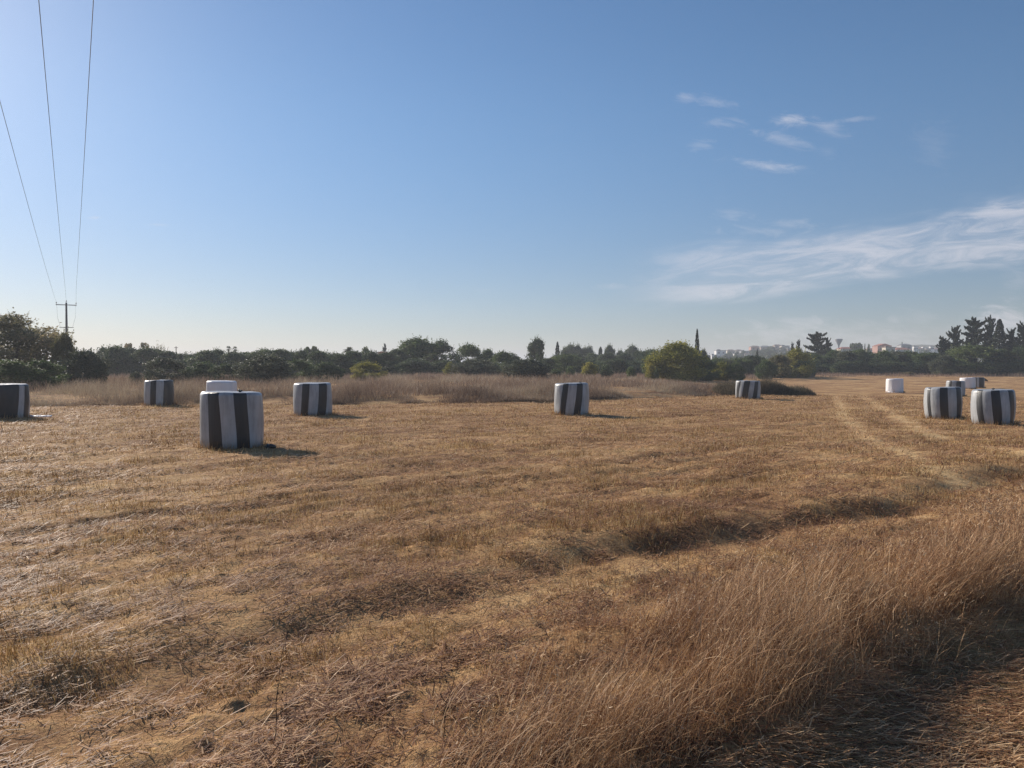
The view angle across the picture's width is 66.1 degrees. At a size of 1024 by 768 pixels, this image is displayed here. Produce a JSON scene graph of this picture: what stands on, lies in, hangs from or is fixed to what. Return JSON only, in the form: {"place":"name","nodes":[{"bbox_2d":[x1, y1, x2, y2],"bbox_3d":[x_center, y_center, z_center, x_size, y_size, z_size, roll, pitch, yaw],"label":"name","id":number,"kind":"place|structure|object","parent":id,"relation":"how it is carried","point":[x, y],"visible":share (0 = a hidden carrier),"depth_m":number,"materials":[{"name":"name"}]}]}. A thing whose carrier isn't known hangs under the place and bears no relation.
{"place":"outdoors","nodes":[
{"label":"outdoors","id":0,"kind":"place"},
{"bbox_2d":[0,372,1023,767],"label":"field","id":1,"kind":"structure","parent":0,"point":[842,386],"depth_m":7.00,"materials":[{"name":"brown plant"}]},
{"bbox_2d":[0,383,29,418],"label":"wrapped bale","id":2,"kind":"object","parent":1,"relation":"on","point":[14,399],"visible":0.94,"depth_m":25.64},
{"bbox_2d":[0,358,54,383],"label":"shrub","id":3,"kind":"object","parent":1,"relation":"on","point":[8,368],"visible":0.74,"depth_m":46.73,"materials":[{"name":"green plant"}]},
{"bbox_2d":[0,307,76,377],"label":"broadleaf tree","id":4,"kind":"object","parent":1,"relation":"on","point":[19,333],"visible":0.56,"depth_m":59.08,"materials":[{"name":"green plant"}]},
{"bbox_2d":[19,357,71,388],"bbox_3d":[-29.413,-0.672,49.044,3.366,2.036,3.654,0,1,-10],"label":"shrub","id":5,"kind":"object","parent":1,"relation":"on","point":[50,367],"visible":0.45,"depth_m":48.82,"materials":[{"name":"green plant"}]},
{"bbox_2d":[50,326,76,385],"bbox_3d":[-33.039,-1.989,58.015,1.848,4.550,2.090,0,1,-5],"label":"broadleaf tree","id":6,"kind":"object","parent":1,"relation":"on","point":[62,343],"visible":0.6,"depth_m":57.59,"materials":[{"name":"green plant"}]},
{"bbox_2d":[56,300,76,335],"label":"power pole","id":7,"kind":"object","parent":1,"relation":"on","point":[66,321],"visible":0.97,"depth_m":109.73,"materials":[{"name":"metal"}]},
{"bbox_2d":[38,0,65,292],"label":"overhead wire","id":8,"kind":"object","parent":7,"relation":"attached to","point":[48,111],"visible":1,"depth_m":22.90,"materials":[{"name":"metal"}]},
{"bbox_2d":[76,0,93,283],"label":"overhead wire","id":9,"kind":"object","parent":7,"relation":"attached to","point":[86,113],"visible":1,"depth_m":23.24,"materials":[{"name":"metal"}]},
{"bbox_2d":[56,347,111,385],"bbox_3d":[-30.321,-1.205,55.867,3.511,2.878,3.802,-1,2,-42],"label":"shrub","id":10,"kind":"object","parent":1,"relation":"on","point":[93,368],"visible":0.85,"depth_m":55.23,"materials":[{"name":"green plant"}]},
{"bbox_2d":[98,344,139,376],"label":"grove tree","id":11,"kind":"object","parent":1,"relation":"on","point":[114,354],"visible":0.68,"depth_m":98.08,"materials":[{"name":"green plant"}]},
{"bbox_2d":[123,345,161,375],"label":"grove tree","id":12,"kind":"object","parent":1,"relation":"on","point":[145,353],"visible":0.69,"depth_m":99.24,"materials":[{"name":"green plant"}]},
{"bbox_2d":[144,380,173,405],"bbox_3d":[-15.484,0.383,34.510,1.240,1.149,1.256,0,1,0],"label":"wrapped bale","id":13,"kind":"object","parent":1,"relation":"on","point":[159,392],"visible":0.97,"depth_m":33.99},
{"bbox_2d":[147,351,179,373],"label":"grove tree","id":14,"kind":"object","parent":1,"relation":"on","point":[165,354],"visible":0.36,"depth_m":100.27,"materials":[{"name":"green plant"}]},
{"bbox_2d":[140,355,188,383],"bbox_3d":[-28.282,-1.169,63.938,3.859,2.429,4.188,0,1,-20],"label":"shrub","id":15,"kind":"object","parent":1,"relation":"on","point":[158,364],"visible":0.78,"depth_m":63.45,"materials":[{"name":"green plant"}]},
{"bbox_2d":[179,361,224,382],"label":"shrub","id":16,"kind":"object","parent":1,"relation":"on","point":[195,370],"visible":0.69,"depth_m":69.23,"materials":[{"name":"green plant"}]},
{"bbox_2d":[185,350,227,375],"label":"grove tree","id":17,"kind":"object","parent":1,"relation":"on","point":[203,356],"visible":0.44,"depth_m":97.11,"materials":[{"name":"green plant"}]},
{"bbox_2d":[206,380,236,390],"bbox_3d":[-12.252,0.413,33.212,1.221,1.138,1.220,0,1,0],"label":"wrapped bale","id":18,"kind":"object","parent":1,"relation":"on","point":[219,385],"visible":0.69,"depth_m":32.71},
{"bbox_2d":[205,362,242,381],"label":"shrub","id":19,"kind":"object","parent":1,"relation":"on","point":[226,368],"visible":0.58,"depth_m":67.47,"materials":[{"name":"green plant"}]},
{"bbox_2d":[200,389,263,448],"bbox_3d":[-5.856,0.702,16.416,1.279,1.209,1.227,0,1,0],"label":"wrapped bale","id":20,"kind":"object","parent":1,"relation":"on","point":[235,419],"visible":0.97,"depth_m":15.90},
{"bbox_2d":[218,349,248,373],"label":"grove tree","id":21,"kind":"object","parent":1,"relation":"on","point":[235,356],"visible":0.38,"depth_m":98.42,"materials":[{"name":"green plant"}]},
{"bbox_2d":[231,352,299,383],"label":"shrub","id":22,"kind":"object","parent":1,"relation":"on","point":[272,367],"visible":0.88,"depth_m":65.15,"materials":[{"name":"green plant"}]},
{"bbox_2d":[270,631,288,746],"bbox_3d":[-0.966,1.276,3.298,0.084,0.498,0.078,-1,1,-34],"label":"dry stalk","id":23,"kind":"object","parent":1,"relation":"on","point":[278,686],"visible":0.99,"depth_m":3.29,"materials":[{"name":"brown plant"}]},
{"bbox_2d":[272,348,300,372],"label":"grove tree","id":24,"kind":"object","parent":1,"relation":"on","point":[285,355],"visible":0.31,"depth_m":100.33,"materials":[{"name":"green plant"}]},
{"bbox_2d":[287,358,316,381],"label":"shrub","id":25,"kind":"object","parent":1,"relation":"on","point":[304,364],"visible":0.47,"depth_m":71.48,"materials":[{"name":"green plant"}]},
{"bbox_2d":[293,347,311,373],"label":"grove tree","id":26,"kind":"object","parent":1,"relation":"on","point":[301,354],"visible":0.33,"depth_m":101.17,"materials":[{"name":"green plant"}]},
{"bbox_2d":[293,382,331,415],"bbox_3d":[-6.939,0.524,27.412,1.344,1.167,1.321,0,1,0],"label":"wrapped bale","id":27,"kind":"object","parent":1,"relation":"on","point":[313,398],"visible":0.91,"depth_m":26.87},
{"bbox_2d":[305,350,335,375],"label":"grove tree","id":28,"kind":"object","parent":1,"relation":"on","point":[318,356],"visible":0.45,"depth_m":97.30,"materials":[{"name":"green plant"}]},
{"bbox_2d":[308,360,345,381],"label":"shrub","id":29,"kind":"object","parent":1,"relation":"on","point":[321,369],"visible":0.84,"depth_m":73.28,"materials":[{"name":"green plant"}]},
{"bbox_2d":[328,352,358,375],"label":"tree","id":30,"kind":"object","parent":1,"relation":"on","point":[343,360],"visible":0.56,"depth_m":98.28,"materials":[{"name":"green plant"}]},
{"bbox_2d":[344,350,368,372],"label":"grove tree","id":31,"kind":"object","parent":1,"relation":"on","point":[355,354],"visible":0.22,"depth_m":103.21,"materials":[{"name":"green plant"}]},
{"bbox_2d":[2,371,728,405],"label":"rough grass","id":32,"kind":"structure","parent":1,"relation":"on","point":[535,388],"depth_m":42.25,"materials":[{"name":"plant"}]},
{"bbox_2d":[349,360,387,380],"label":"shrub","id":33,"kind":"object","parent":1,"relation":"on","point":[361,367],"visible":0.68,"depth_m":77.44,"materials":[{"name":"green plant"}]},
{"bbox_2d":[358,350,385,373],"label":"grove tree","id":34,"kind":"object","parent":1,"relation":"on","point":[372,357],"visible":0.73,"depth_m":99.11,"materials":[{"name":"green plant"}]},
{"bbox_2d":[374,350,403,374],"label":"grove tree","id":35,"kind":"object","parent":1,"relation":"on","point":[393,359],"visible":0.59,"depth_m":104.22,"materials":[{"name":"green plant"}]},
{"bbox_2d":[397,357,434,374],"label":"shrub","id":36,"kind":"object","parent":1,"relation":"on","point":[412,365],"visible":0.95,"depth_m":107.14,"materials":[{"name":"green plant"}]},
{"bbox_2d":[398,335,452,374],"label":"broadleaf tree","id":37,"kind":"object","parent":1,"relation":"on","point":[417,347],"visible":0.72,"depth_m":116.01,"materials":[{"name":"green plant"}]},
{"bbox_2d":[427,360,449,374],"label":"shrub","id":38,"kind":"object","parent":1,"relation":"on","point":[439,367],"visible":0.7,"depth_m":105.43,"materials":[{"name":"green plant"}]},
{"bbox_2d":[426,336,458,361],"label":"broadleaf tree","id":39,"kind":"object","parent":1,"relation":"on","point":[445,347],"visible":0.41,"depth_m":123.20,"materials":[{"name":"green plant"}]},
{"bbox_2d":[437,647,463,733],"bbox_3d":[-0.262,1.326,3.377,0.108,0.378,0.064,0,1,16],"label":"dry stalk","id":40,"kind":"object","parent":1,"relation":"on","point":[450,692],"visible":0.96,"depth_m":3.38,"materials":[{"name":"brown plant"}]},
{"bbox_2d":[453,342,485,362],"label":"broadleaf tree","id":41,"kind":"object","parent":1,"relation":"on","point":[466,351],"visible":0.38,"depth_m":119.18,"materials":[{"name":"green plant"}]},
{"bbox_2d":[448,357,506,375],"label":"shrub","id":42,"kind":"object","parent":1,"relation":"on","point":[474,366],"visible":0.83,"depth_m":96.87,"materials":[{"name":"green plant"}]},
{"bbox_2d":[476,348,498,363],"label":"hedge tree","id":43,"kind":"object","parent":1,"relation":"on","point":[488,353],"visible":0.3,"depth_m":121.30,"materials":[{"name":"green plant"}]},
{"bbox_2d":[488,350,515,374],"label":"shrub","id":44,"kind":"object","parent":1,"relation":"on","point":[503,356],"visible":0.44,"depth_m":107.13,"materials":[{"name":"green plant"}]},
{"bbox_2d":[2,386,1019,450],"bbox_3d":[21.529,0.760,45.900,86.809,0.807,27.299,-1,1,-36],"label":"uncut stubble","id":45,"kind":"object","parent":1,"relation":"on","point":[334,413],"visible":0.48,"depth_m":26.90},
{"bbox_2d":[0,394,1023,767],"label":"stubble","id":46,"kind":"object","parent":1,"relation":"on","point":[48,640],"visible":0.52,"depth_m":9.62,"materials":[{"name":"beige plant"}]},
{"bbox_2d":[497,357,552,377],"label":"shrub","id":47,"kind":"object","parent":1,"relation":"on","point":[526,367],"visible":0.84,"depth_m":84.42,"materials":[{"name":"green plant"}]},
{"bbox_2d":[525,334,545,361],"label":"broadleaf tree","id":48,"kind":"object","parent":1,"relation":"on","point":[535,347],"visible":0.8,"depth_m":133.28,"materials":[{"name":"green plant"}]},
{"bbox_2d":[79,481,1023,767],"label":"verge grass","id":49,"kind":"structure","parent":1,"relation":"on","point":[981,555],"depth_m":4.37,"materials":[{"name":"beige plant"}]},
{"bbox_2d":[109,371,1023,379],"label":"margin weeds","id":50,"kind":"object","parent":1,"relation":"on","point":[749,376],"visible":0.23,"depth_m":128.06,"materials":[{"name":"brown plant"}]},
{"bbox_2d":[551,353,585,373],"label":"shrub","id":51,"kind":"object","parent":1,"relation":"on","point":[570,358],"visible":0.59,"depth_m":120.63,"materials":[{"name":"green plant"}]},
{"bbox_2d":[554,381,588,415],"bbox_3d":[2.138,0.513,28.210,1.248,1.219,1.226,0,1,0],"label":"wrapped bale","id":52,"kind":"object","parent":1,"relation":"on","point":[572,398],"visible":0.9,"depth_m":27.69},
{"bbox_2d":[580,362,598,375],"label":"shrub","id":53,"kind":"object","parent":1,"relation":"on","point":[589,370],"visible":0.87,"depth_m":99.57,"materials":[{"name":"green plant"}]},
{"bbox_2d":[596,352,618,361],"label":"hedge tree","id":54,"kind":"object","parent":1,"relation":"on","point":[605,356],"visible":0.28,"depth_m":149.20,"materials":[{"name":"green plant"}]},
{"bbox_2d":[600,365,614,377],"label":"shrub","id":55,"kind":"object","parent":1,"relation":"on","point":[605,370],"visible":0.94,"depth_m":97.74,"materials":[{"name":"green plant"}]},
{"bbox_2d":[595,358,639,374],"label":"shrub","id":56,"kind":"object","parent":1,"relation":"on","point":[621,364],"visible":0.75,"depth_m":121.26,"materials":[{"name":"green plant"}]},
{"bbox_2d":[645,363,655,378],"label":"shrub","id":57,"kind":"object","parent":1,"relation":"on","point":[651,368],"visible":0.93,"depth_m":93.75,"materials":[{"name":"green plant"}]},
{"bbox_2d":[642,339,710,381],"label":"shrub","id":58,"kind":"object","parent":1,"relation":"on","point":[677,355],"visible":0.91,"depth_m":94.58,"materials":[{"name":"green plant"}]},
{"bbox_2d":[699,358,721,380],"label":"shrub","id":59,"kind":"object","parent":1,"relation":"on","point":[711,376],"visible":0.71,"depth_m":99.45,"materials":[{"name":"green plant"}]},
{"bbox_2d":[711,360,729,380],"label":"shrub","id":60,"kind":"object","parent":1,"relation":"on","point":[723,366],"visible":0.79,"depth_m":102.49,"materials":[{"name":"green plant"}]},
{"bbox_2d":[712,378,737,394],"bbox_3d":[14.697,0.138,53.013,2.655,1.321,3.362,0,1,0],"label":"dry bush","id":61,"kind":"object","parent":1,"relation":"on","point":[726,388],"visible":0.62,"depth_m":52.59,"materials":[{"name":"plant"}]},
{"bbox_2d":[724,362,746,380],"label":"shrub","id":62,"kind":"object","parent":1,"relation":"on","point":[732,368],"visible":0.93,"depth_m":101.37,"materials":[{"name":"green plant"}]},
{"bbox_2d":[735,380,760,398],"bbox_3d":[13.791,0.337,45.998,1.421,1.098,1.453,0,1,0],"label":"wrapped bale","id":63,"kind":"object","parent":1,"relation":"on","point":[748,389],"visible":0.94,"depth_m":45.42},
{"bbox_2d":[740,359,758,376],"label":"shrub","id":64,"kind":"object","parent":1,"relation":"on","point":[749,364],"visible":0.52,"depth_m":124.92,"materials":[{"name":"green plant"}]},
{"bbox_2d":[753,359,780,378],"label":"shrub","id":65,"kind":"object","parent":1,"relation":"on","point":[769,367],"visible":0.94,"depth_m":111.42,"materials":[{"name":"green plant"}]},
{"bbox_2d":[747,371,791,394],"bbox_3d":[17.658,-0.060,55.000,4.500,1.707,3.380,0,1,0],"label":"dry bush","id":66,"kind":"object","parent":1,"relation":"on","point":[768,387],"visible":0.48,"depth_m":54.00,"materials":[{"name":"plant"}]},
{"bbox_2d":[765,353,793,377],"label":"shrub","id":67,"kind":"object","parent":1,"relation":"on","point":[784,362],"visible":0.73,"depth_m":117.06,"materials":[{"name":"green plant"}]},
{"bbox_2d":[775,384,815,395],"bbox_3d":[19.587,0.345,55.004,3.195,0.950,3.290,0,1,0],"label":"dry bush","id":68,"kind":"object","parent":1,"relation":"on","point":[797,390],"visible":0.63,"depth_m":54.17,"materials":[{"name":"plant"}]},
{"bbox_2d":[778,346,815,377],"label":"shrub","id":69,"kind":"object","parent":1,"relation":"on","point":[802,371],"visible":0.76,"depth_m":119.00,"materials":[{"name":"green plant"}]},
{"bbox_2d":[799,352,827,371],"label":"hedge tree","id":70,"kind":"object","parent":1,"relation":"on","point":[818,360],"visible":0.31,"depth_m":145.01,"materials":[{"name":"green plant"}]},
{"bbox_2d":[803,331,830,355],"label":"conifer","id":71,"kind":"object","parent":1,"relation":"on","point":[816,339],"visible":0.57,"depth_m":174.26,"materials":[{"name":"green plant"}]},
{"bbox_2d":[831,360,854,372],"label":"shrub","id":72,"kind":"object","parent":1,"relation":"on","point":[845,364],"visible":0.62,"depth_m":141.32,"materials":[{"name":"green plant"}]},
{"bbox_2d":[833,348,862,362],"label":"hedge tree","id":73,"kind":"object","parent":1,"relation":"on","point":[848,355],"visible":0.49,"depth_m":144.67,"materials":[{"name":"green plant"}]},
{"bbox_2d":[845,361,867,374],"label":"shrub","id":74,"kind":"object","parent":1,"relation":"on","point":[856,367],"visible":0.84,"depth_m":141.14,"materials":[{"name":"green plant"}]},
{"bbox_2d":[852,347,873,373],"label":"hedge tree","id":75,"kind":"object","parent":1,"relation":"on","point":[866,356],"visible":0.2,"depth_m":147.79,"materials":[{"name":"green plant"}]},
{"bbox_2d":[859,361,885,374],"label":"shrub","id":76,"kind":"object","parent":1,"relation":"on","point":[873,366],"visible":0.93,"depth_m":140.96,"materials":[{"name":"green plant"}]},
{"bbox_2d":[870,349,900,374],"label":"hedge tree","id":77,"kind":"object","parent":1,"relation":"on","point":[881,356],"visible":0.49,"depth_m":145.16,"materials":[{"name":"green plant"}]},
{"bbox_2d":[878,360,899,373],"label":"shrub","id":78,"kind":"object","parent":1,"relation":"on","point":[888,366],"visible":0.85,"depth_m":141.11,"materials":[{"name":"green plant"}]},
{"bbox_2d":[885,378,903,392],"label":"wrapped bale","id":79,"kind":"object","parent":1,"relation":"on","point":[895,385],"visible":0.99,"depth_m":62.47},
{"bbox_2d":[890,349,909,362],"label":"hedge tree","id":80,"kind":"object","parent":1,"relation":"on","point":[901,355],"visible":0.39,"depth_m":147.61,"materials":[{"name":"green plant"}]},
{"bbox_2d":[892,362,917,374],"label":"shrub","id":81,"kind":"object","parent":1,"relation":"on","point":[904,367],"visible":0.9,"depth_m":140.82,"materials":[{"name":"green plant"}]},
{"bbox_2d":[909,360,929,373],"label":"shrub","id":82,"kind":"object","parent":1,"relation":"on","point":[921,365],"visible":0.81,"depth_m":140.82,"materials":[{"name":"green plant"}]},
{"bbox_2d":[905,350,937,373],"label":"hedge tree","id":83,"kind":"object","parent":1,"relation":"on","point":[926,357],"visible":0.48,"depth_m":145.11,"materials":[{"name":"green plant"}]},
{"bbox_2d":[930,336,953,354],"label":"conifer","id":84,"kind":"object","parent":1,"relation":"on","point":[943,346],"visible":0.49,"depth_m":149.49,"materials":[{"name":"green plant"}]},
{"bbox_2d":[924,387,962,418],"bbox_3d":[15.455,0.677,28.218,1.262,1.167,1.216,0,1,0],"label":"wrapped bale","id":85,"kind":"object","parent":1,"relation":"on","point":[942,402],"visible":0.94,"depth_m":27.72},
{"bbox_2d":[926,354,962,374],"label":"shrub","id":86,"kind":"object","parent":1,"relation":"on","point":[938,365],"visible":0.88,"depth_m":135.24,"materials":[{"name":"green plant"}]},
{"bbox_2d":[946,325,963,352],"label":"conifer","id":87,"kind":"object","parent":1,"relation":"on","point":[955,335],"visible":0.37,"depth_m":151.61,"materials":[{"name":"green plant"}]},
{"bbox_2d":[946,380,965,395],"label":"wrapped bale","id":88,"kind":"object","parent":1,"relation":"on","point":[954,383],"visible":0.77,"depth_m":55.53},
{"bbox_2d":[943,362,973,373],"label":"shrub","id":89,"kind":"object","parent":1,"relation":"on","point":[963,364],"visible":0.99,"depth_m":133.38,"materials":[{"name":"green plant"}]},
{"bbox_2d":[960,377,975,388],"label":"wrapped bale","id":90,"kind":"object","parent":1,"relation":"on","point":[970,383],"visible":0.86,"depth_m":77.41},
{"bbox_2d":[957,316,997,364],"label":"conifer","id":91,"kind":"object","parent":1,"relation":"on","point":[975,335],"visible":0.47,"depth_m":149.24,"materials":[{"name":"green plant"}]},
{"bbox_2d":[946,343,1011,374],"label":"broadleaf tree","id":92,"kind":"object","parent":1,"relation":"on","point":[980,352],"visible":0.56,"depth_m":136.19,"materials":[{"name":"green plant"}]},
{"bbox_2d":[971,361,1004,375],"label":"shrub","id":93,"kind":"object","parent":1,"relation":"on","point":[989,366],"visible":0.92,"depth_m":133.15,"materials":[{"name":"green plant"}]},
{"bbox_2d":[982,315,995,347],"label":"conifer","id":94,"kind":"object","parent":1,"relation":"on","point":[990,321],"visible":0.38,"depth_m":155.55,"materials":[{"name":"green plant"}]},
{"bbox_2d":[970,388,1015,424],"bbox_3d":[15.650,0.716,25.617,1.300,1.199,1.242,0,1,0],"label":"wrapped bale","id":95,"kind":"object","parent":1,"relation":"on","point":[994,405],"visible":0.92,"depth_m":25.13},
{"bbox_2d":[991,319,1006,348],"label":"cypress","id":96,"kind":"object","parent":1,"relation":"on","point":[999,338],"visible":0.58,"depth_m":150.39,"materials":[{"name":"green plant"}]},
{"bbox_2d":[981,348,1017,372],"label":"hedge tree","id":97,"kind":"object","parent":1,"relation":"on","point":[1003,354],"visible":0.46,"depth_m":137.01,"materials":[{"name":"green plant"}]},
{"bbox_2d":[1003,327,1016,359],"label":"conifer","id":98,"kind":"object","parent":1,"relation":"on","point":[1008,346],"visible":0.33,"depth_m":149.69,"materials":[{"name":"green plant"}]},
{"bbox_2d":[1000,359,1023,375],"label":"shrub","id":99,"kind":"object","parent":1,"relation":"on","point":[1016,365],"visible":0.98,"depth_m":133.12,"materials":[{"name":"green plant"}]},
{"bbox_2d":[1001,343,1023,374],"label":"hedge tree","id":100,"kind":"object","parent":1,"relation":"on","point":[1018,351],"visible":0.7,"depth_m":135.51,"materials":[{"name":"green plant"}]},
{"bbox_2d":[1011,321,1023,372],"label":"conifer","id":101,"kind":"object","parent":1,"relation":"on","point":[1018,339],"visible":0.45,"depth_m":147.97,"materials":[{"name":"green plant"}]},
{"bbox_2d":[0,0,1023,362],"label":"sky","id":102,"kind":"structure","parent":0,"point":[335,176],"materials":[{"name":"blue"}]},
{"bbox_2d":[140,352,1018,372],"bbox_3d":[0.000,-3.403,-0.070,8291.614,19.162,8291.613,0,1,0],"label":"hills","id":103,"kind":"structure","parent":0,"point":[979,359],"depth_m":473.12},
{"bbox_2d":[560,342,576,355],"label":"pine tree","id":104,"kind":"object","parent":103,"relation":"on","point":[569,349],"visible":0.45,"depth_m":198.75,"materials":[{"name":"green plant"}]},
{"bbox_2d":[800,624,1023,767],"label":"farm track","id":105,"kind":"structure","parent":0,"point":[1002,685],"depth_m":4.19,"materials":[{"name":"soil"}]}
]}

